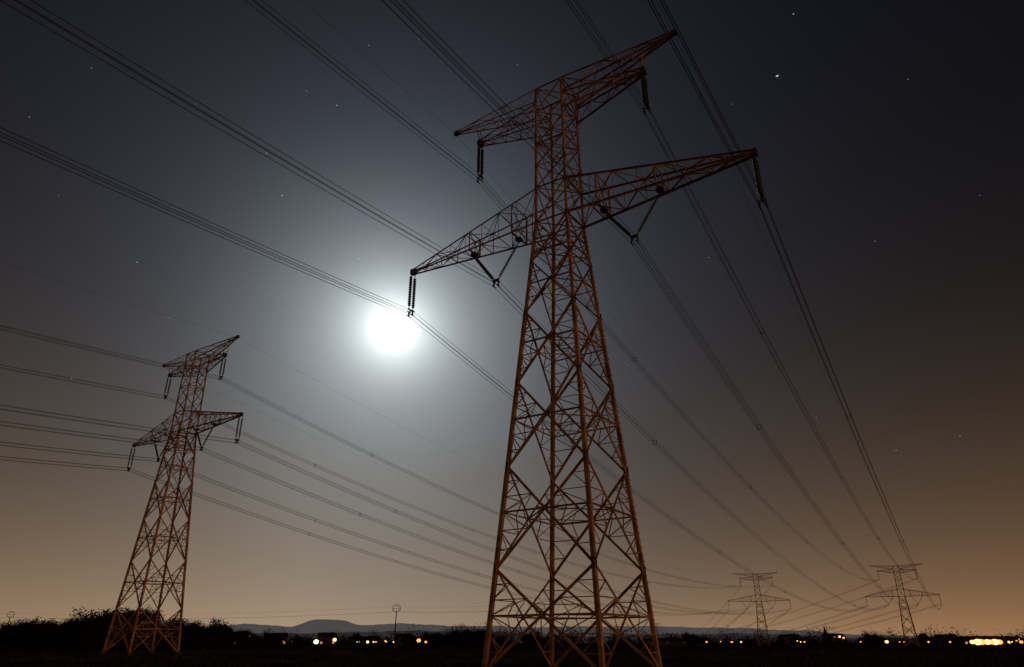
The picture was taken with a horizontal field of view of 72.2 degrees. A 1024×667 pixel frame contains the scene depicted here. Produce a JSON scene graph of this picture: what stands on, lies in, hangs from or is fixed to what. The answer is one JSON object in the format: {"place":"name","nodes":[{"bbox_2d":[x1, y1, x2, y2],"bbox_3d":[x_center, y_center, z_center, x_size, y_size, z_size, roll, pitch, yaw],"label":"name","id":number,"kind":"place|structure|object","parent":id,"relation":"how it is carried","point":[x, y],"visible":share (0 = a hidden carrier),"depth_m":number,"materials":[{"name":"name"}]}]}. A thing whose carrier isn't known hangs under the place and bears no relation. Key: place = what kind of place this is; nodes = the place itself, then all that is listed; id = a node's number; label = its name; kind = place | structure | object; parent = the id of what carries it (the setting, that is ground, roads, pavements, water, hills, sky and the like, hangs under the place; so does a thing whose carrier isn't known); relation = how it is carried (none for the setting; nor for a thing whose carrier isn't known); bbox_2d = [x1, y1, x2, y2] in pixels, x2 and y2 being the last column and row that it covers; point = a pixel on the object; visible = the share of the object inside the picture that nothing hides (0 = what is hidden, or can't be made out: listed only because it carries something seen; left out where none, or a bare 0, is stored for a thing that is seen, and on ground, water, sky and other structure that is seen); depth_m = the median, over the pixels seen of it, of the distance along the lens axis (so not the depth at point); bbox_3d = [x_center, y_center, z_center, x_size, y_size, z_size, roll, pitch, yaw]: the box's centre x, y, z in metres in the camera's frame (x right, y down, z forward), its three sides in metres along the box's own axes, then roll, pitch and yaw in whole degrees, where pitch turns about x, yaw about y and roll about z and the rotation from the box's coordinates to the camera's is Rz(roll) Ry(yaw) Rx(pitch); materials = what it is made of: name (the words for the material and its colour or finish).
{"place":"outdoors","nodes":[
{"label":"outdoors","id":0,"kind":"place"},
{"bbox_2d":[0,643,1023,666],"bbox_3d":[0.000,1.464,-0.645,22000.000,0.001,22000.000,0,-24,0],"label":"ground","id":1,"kind":"structure","parent":0,"point":[757,651],"depth_m":89.32,"materials":[{"name":"soil"}]},
{"bbox_2d":[0,618,39,649],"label":"shrubby tree","id":2,"kind":"object","parent":1,"relation":"on","point":[7,627],"visible":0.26,"depth_m":175.18,"materials":[{"name":"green plant"}]},
{"bbox_2d":[0,616,55,649],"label":"shrubby tree","id":3,"kind":"object","parent":1,"relation":"on","point":[31,634],"visible":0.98,"depth_m":167.42,"materials":[{"name":"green plant"}]},
{"bbox_2d":[19,618,63,649],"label":"shrubby tree","id":4,"kind":"object","parent":1,"relation":"on","point":[47,627],"visible":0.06,"depth_m":183.01,"materials":[{"name":"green plant"}]},
{"bbox_2d":[33,619,68,649],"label":"shrubby tree","id":5,"kind":"object","parent":1,"relation":"on","point":[53,627],"visible":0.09,"depth_m":180.86,"materials":[{"name":"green plant"}]},
{"bbox_2d":[48,616,76,644],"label":"shrubby tree","id":6,"kind":"object","parent":1,"relation":"on","point":[66,622],"visible":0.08,"depth_m":158.94,"materials":[{"name":"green plant"}]},
{"bbox_2d":[57,612,91,650],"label":"shrubby tree","id":7,"kind":"object","parent":1,"relation":"on","point":[67,638],"visible":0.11,"depth_m":147.80,"materials":[{"name":"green plant"}]},
{"bbox_2d":[69,606,158,650],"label":"shrubby tree","id":8,"kind":"object","parent":1,"relation":"on","point":[92,636],"visible":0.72,"depth_m":144.14,"materials":[{"name":"green plant"}]},
{"bbox_2d":[65,606,163,650],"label":"shrubby tree","id":9,"kind":"object","parent":1,"relation":"on","point":[127,617],"visible":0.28,"depth_m":146.47,"materials":[{"name":"green plant"}]},
{"bbox_2d":[117,605,174,650],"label":"shrubby tree","id":10,"kind":"object","parent":1,"relation":"on","point":[149,631],"visible":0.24,"depth_m":149.25,"materials":[{"name":"green plant"}]},
{"bbox_2d":[134,610,178,650],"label":"shrubby tree","id":11,"kind":"object","parent":1,"relation":"on","point":[164,642],"visible":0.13,"depth_m":152.44,"materials":[{"name":"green plant"}]},
{"bbox_2d":[143,616,187,649],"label":"shrubby tree","id":12,"kind":"object","parent":1,"relation":"on","point":[176,632],"visible":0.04,"depth_m":164.51,"materials":[{"name":"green plant"}]},
{"bbox_2d":[99,335,242,655],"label":"lattice electricity pylon","id":13,"kind":"object","parent":1,"relation":"on","point":[192,366],"visible":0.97,"depth_m":108.31,"materials":[{"name":"metal"}]},
{"bbox_2d":[0,262,790,643],"bbox_3d":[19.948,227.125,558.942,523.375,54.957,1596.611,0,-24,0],"label":"overhead power line","id":14,"kind":"object","parent":13,"relation":"hanging from","point":[300,488],"visible":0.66,"depth_m":126.39,"materials":[{"name":"metal"}]},
{"bbox_2d":[169,629,185,647],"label":"shrubby tree","id":15,"kind":"object","parent":1,"relation":"on","point":[177,637],"visible":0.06,"depth_m":175.02,"materials":[{"name":"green plant"}]},
{"bbox_2d":[171,621,198,648],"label":"shrubby tree","id":16,"kind":"object","parent":1,"relation":"on","point":[185,635],"visible":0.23,"depth_m":185.94,"materials":[{"name":"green plant"}]},
{"bbox_2d":[165,617,208,648],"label":"shrubby tree","id":17,"kind":"object","parent":1,"relation":"on","point":[188,645],"visible":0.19,"depth_m":187.29,"materials":[{"name":"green plant"}]},
{"bbox_2d":[186,616,235,648],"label":"shrubby tree","id":18,"kind":"object","parent":1,"relation":"on","point":[213,636],"visible":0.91,"depth_m":187.96,"materials":[{"name":"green plant"}]},
{"bbox_2d":[232,628,252,647],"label":"shrubby tree","id":19,"kind":"object","parent":1,"relation":"on","point":[244,635],"visible":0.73,"depth_m":239.13,"materials":[{"name":"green plant"}]},
{"bbox_2d":[239,631,261,647],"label":"shrubby tree","id":20,"kind":"object","parent":1,"relation":"on","point":[256,640],"visible":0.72,"depth_m":256.54,"materials":[{"name":"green plant"}]},
{"bbox_2d":[261,631,285,646],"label":"shrubby tree","id":21,"kind":"object","parent":1,"relation":"on","point":[276,639],"visible":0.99,"depth_m":272.46,"materials":[{"name":"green plant"}]},
{"bbox_2d":[303,633,311,645],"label":"bare tree","id":22,"kind":"object","parent":1,"relation":"on","point":[306,638],"visible":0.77,"depth_m":366.90,"materials":[{"name":"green plant"}]},
{"bbox_2d":[318,637,335,644],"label":"walls","id":23,"kind":"structure","parent":1,"relation":"on","point":[323,639],"depth_m":454.38,"materials":[{"name":"paint"}]},
{"bbox_2d":[317,633,336,636],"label":"roof","id":24,"kind":"structure","parent":23,"relation":"on","point":[324,635],"depth_m":457.46,"materials":[{"name":"ceramic"}]},
{"bbox_2d":[338,635,349,643],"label":"bare tree","id":25,"kind":"object","parent":1,"relation":"on","point":[343,640],"visible":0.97,"depth_m":365.99,"materials":[{"name":"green plant"}]},
{"bbox_2d":[348,632,364,646],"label":"shrubby tree","id":26,"kind":"object","parent":1,"relation":"on","point":[355,639],"visible":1,"depth_m":300.53,"materials":[{"name":"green plant"}]},
{"bbox_2d":[359,641,380,645],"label":"walls","id":27,"kind":"structure","parent":1,"relation":"on","point":[366,644],"depth_m":444.39,"materials":[{"name":"paint"}]},
{"bbox_2d":[360,636,380,640],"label":"roof","id":28,"kind":"structure","parent":27,"relation":"on","point":[365,638],"depth_m":447.93,"materials":[{"name":"ceramic"}]},
{"bbox_2d":[368,632,384,642],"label":"bare tree","id":29,"kind":"object","parent":1,"relation":"on","point":[377,639],"visible":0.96,"depth_m":366.85,"materials":[{"name":"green plant"}]},
{"bbox_2d":[392,604,400,648],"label":"wooden utility pole","id":30,"kind":"object","parent":1,"relation":"on","point":[395,623],"visible":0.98,"depth_m":189.61,"materials":[{"name":"brown wood"}]},
{"bbox_2d":[2,604,534,618],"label":"village distribution line","id":31,"kind":"object","parent":30,"relation":"attached to","point":[289,611],"visible":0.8,"depth_m":199.94,"materials":[{"name":"metal"}]},
{"bbox_2d":[395,637,406,644],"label":"walls","id":32,"kind":"structure","parent":1,"relation":"on","point":[397,641],"depth_m":453.96,"materials":[{"name":"paint"}]},
{"bbox_2d":[395,633,411,636],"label":"roof","id":33,"kind":"structure","parent":32,"relation":"on","point":[402,635],"depth_m":457.56,"materials":[{"name":"ceramic"}]},
{"bbox_2d":[420,630,444,646],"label":"shrubby tree","id":34,"kind":"object","parent":1,"relation":"on","point":[435,639],"visible":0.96,"depth_m":299.56,"materials":[{"name":"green plant"}]},
{"bbox_2d":[441,628,465,646],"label":"shrubby tree","id":35,"kind":"object","parent":1,"relation":"on","point":[452,638],"visible":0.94,"depth_m":291.67,"materials":[{"name":"green plant"}]},
{"bbox_2d":[444,623,464,646],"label":"bare tree","id":36,"kind":"object","parent":1,"relation":"on","point":[453,631],"visible":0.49,"depth_m":294.97,"materials":[{"name":"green plant"}]},
{"bbox_2d":[451,624,476,646],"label":"bare tree","id":37,"kind":"object","parent":1,"relation":"on","point":[460,631],"visible":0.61,"depth_m":294.20,"materials":[{"name":"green plant"}]},
{"bbox_2d":[459,627,491,646],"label":"shrubby tree","id":38,"kind":"object","parent":1,"relation":"on","point":[475,638],"visible":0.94,"depth_m":284.82,"materials":[{"name":"green plant"}]},
{"bbox_2d":[500,629,516,646],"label":"bare tree","id":39,"kind":"object","parent":1,"relation":"on","point":[507,636],"visible":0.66,"depth_m":317.75,"materials":[{"name":"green plant"}]},
{"bbox_2d":[0,621,1023,645],"bbox_3d":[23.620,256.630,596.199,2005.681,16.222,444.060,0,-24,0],"label":"distant treeline","id":40,"kind":"object","parent":1,"relation":"on","point":[824,641],"visible":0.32,"depth_m":461.80,"materials":[{"name":"plant"}]},
{"bbox_2d":[520,628,543,646],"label":"shrubby tree","id":41,"kind":"object","parent":1,"relation":"on","point":[528,639],"visible":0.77,"depth_m":301.95,"materials":[{"name":"green plant"}]},
{"bbox_2d":[537,601,544,647],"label":"wooden utility pole","id":42,"kind":"object","parent":1,"relation":"on","point":[541,625],"visible":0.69,"depth_m":175.27,"materials":[{"name":"brown wood"}]},
{"bbox_2d":[543,632,559,646],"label":"shrubby tree","id":43,"kind":"object","parent":1,"relation":"on","point":[546,639],"visible":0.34,"depth_m":311.08,"materials":[{"name":"green plant"}]},
{"bbox_2d":[407,29,767,666],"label":"lattice electricity pylon","id":44,"kind":"object","parent":1,"relation":"on","point":[578,361],"visible":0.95,"depth_m":50.98,"materials":[{"name":"metal"}]},
{"bbox_2d":[0,0,941,644],"bbox_3d":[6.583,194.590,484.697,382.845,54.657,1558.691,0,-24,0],"label":"overhead power line","id":45,"kind":"object","parent":44,"relation":"hanging from","point":[542,252],"visible":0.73,"depth_m":51.57,"materials":[{"name":"metal"}]},
{"bbox_2d":[666,632,678,644],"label":"bare tree","id":46,"kind":"object","parent":1,"relation":"on","point":[672,639],"visible":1,"depth_m":338.76,"materials":[{"name":"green plant"}]},
{"bbox_2d":[680,632,707,646],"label":"shrubby tree","id":47,"kind":"object","parent":1,"relation":"on","point":[692,640],"visible":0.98,"depth_m":310.09,"materials":[{"name":"green plant"}]},
{"bbox_2d":[711,633,721,645],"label":"bare tree","id":48,"kind":"object","parent":1,"relation":"on","point":[718,639],"visible":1,"depth_m":366.35,"materials":[{"name":"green plant"}]},
{"bbox_2d":[728,572,791,645],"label":"lattice electricity pylon","id":49,"kind":"object","parent":1,"relation":"on","point":[762,621],"visible":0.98,"depth_m":370.14,"materials":[{"name":"metal"}]},
{"bbox_2d":[778,637,799,644],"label":"walls","id":50,"kind":"structure","parent":1,"relation":"on","point":[785,641],"depth_m":472.73,"materials":[{"name":"paint"}]},
{"bbox_2d":[779,634,800,636],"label":"roof","id":51,"kind":"structure","parent":50,"relation":"on","point":[780,635],"depth_m":476.13,"materials":[{"name":"ceramic"}]},
{"bbox_2d":[790,634,807,646],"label":"shrubby tree","id":52,"kind":"object","parent":1,"relation":"on","point":[794,641],"visible":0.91,"depth_m":328.52,"materials":[{"name":"green plant"}]},
{"bbox_2d":[809,632,823,645],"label":"bare tree","id":53,"kind":"object","parent":1,"relation":"on","point":[816,637],"visible":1,"depth_m":393.88,"materials":[{"name":"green plant"}]},
{"bbox_2d":[862,633,885,645],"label":"shrubby tree","id":54,"kind":"object","parent":1,"relation":"on","point":[874,640],"visible":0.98,"depth_m":337.70,"materials":[{"name":"green plant"}]},
{"bbox_2d":[865,563,940,646],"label":"lattice electricity pylon","id":55,"kind":"object","parent":1,"relation":"on","point":[903,626],"visible":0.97,"depth_m":330.74,"materials":[{"name":"metal"}]},
{"bbox_2d":[917,633,932,645],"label":"shrubby tree","id":56,"kind":"object","parent":1,"relation":"on","point":[923,638],"visible":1,"depth_m":345.38,"materials":[{"name":"green plant"}]},
{"bbox_2d":[934,637,951,644],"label":"walls","id":57,"kind":"structure","parent":1,"relation":"on","point":[944,641],"depth_m":473.57,"materials":[{"name":"paint"}]},
{"bbox_2d":[934,634,955,636],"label":"roof","id":58,"kind":"structure","parent":57,"relation":"on","point":[942,635],"depth_m":476.35,"materials":[{"name":"ceramic"}]},
{"bbox_2d":[952,638,1023,645],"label":"walls","id":59,"kind":"structure","parent":1,"relation":"on","point":[958,641],"depth_m":424.44,"materials":[{"name":"paint"}]},
{"bbox_2d":[952,636,1021,637],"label":"roof","id":60,"kind":"structure","parent":59,"relation":"on","point":[987,636],"depth_m":428.38,"materials":[{"name":"ceramic"}]},
{"bbox_2d":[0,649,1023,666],"bbox_3d":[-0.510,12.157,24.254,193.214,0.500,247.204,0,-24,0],"label":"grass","id":61,"kind":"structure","parent":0,"point":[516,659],"depth_m":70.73,"materials":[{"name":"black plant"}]},
{"bbox_2d":[0,0,1023,637],"label":"sky","id":62,"kind":"structure","parent":0,"point":[882,127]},
{"bbox_2d":[229,619,927,637],"bbox_3d":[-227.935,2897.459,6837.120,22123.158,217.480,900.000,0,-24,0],"label":"distant hills","id":63,"kind":"structure","parent":0,"point":[319,625],"depth_m":6830.43,"materials":[{"name":"black"}]},
{"bbox_2d":[250,630,1023,642],"bbox_3d":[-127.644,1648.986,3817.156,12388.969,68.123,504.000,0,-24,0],"label":"hills","id":64,"kind":"structure","parent":0,"point":[384,634],"depth_m":3809.33,"materials":[{"name":"black"}]},
{"bbox_2d":[642,638,704,645],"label":"farm barn","id":65,"kind":"structure","parent":0,"point":[666,642],"depth_m":360.65,"materials":[{"name":"paint"}]},
{"bbox_2d":[823,628,845,642],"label":"village church","id":66,"kind":"structure","parent":0,"point":[836,635],"depth_m":749.78,"materials":[{"name":"paint"}]}
]}

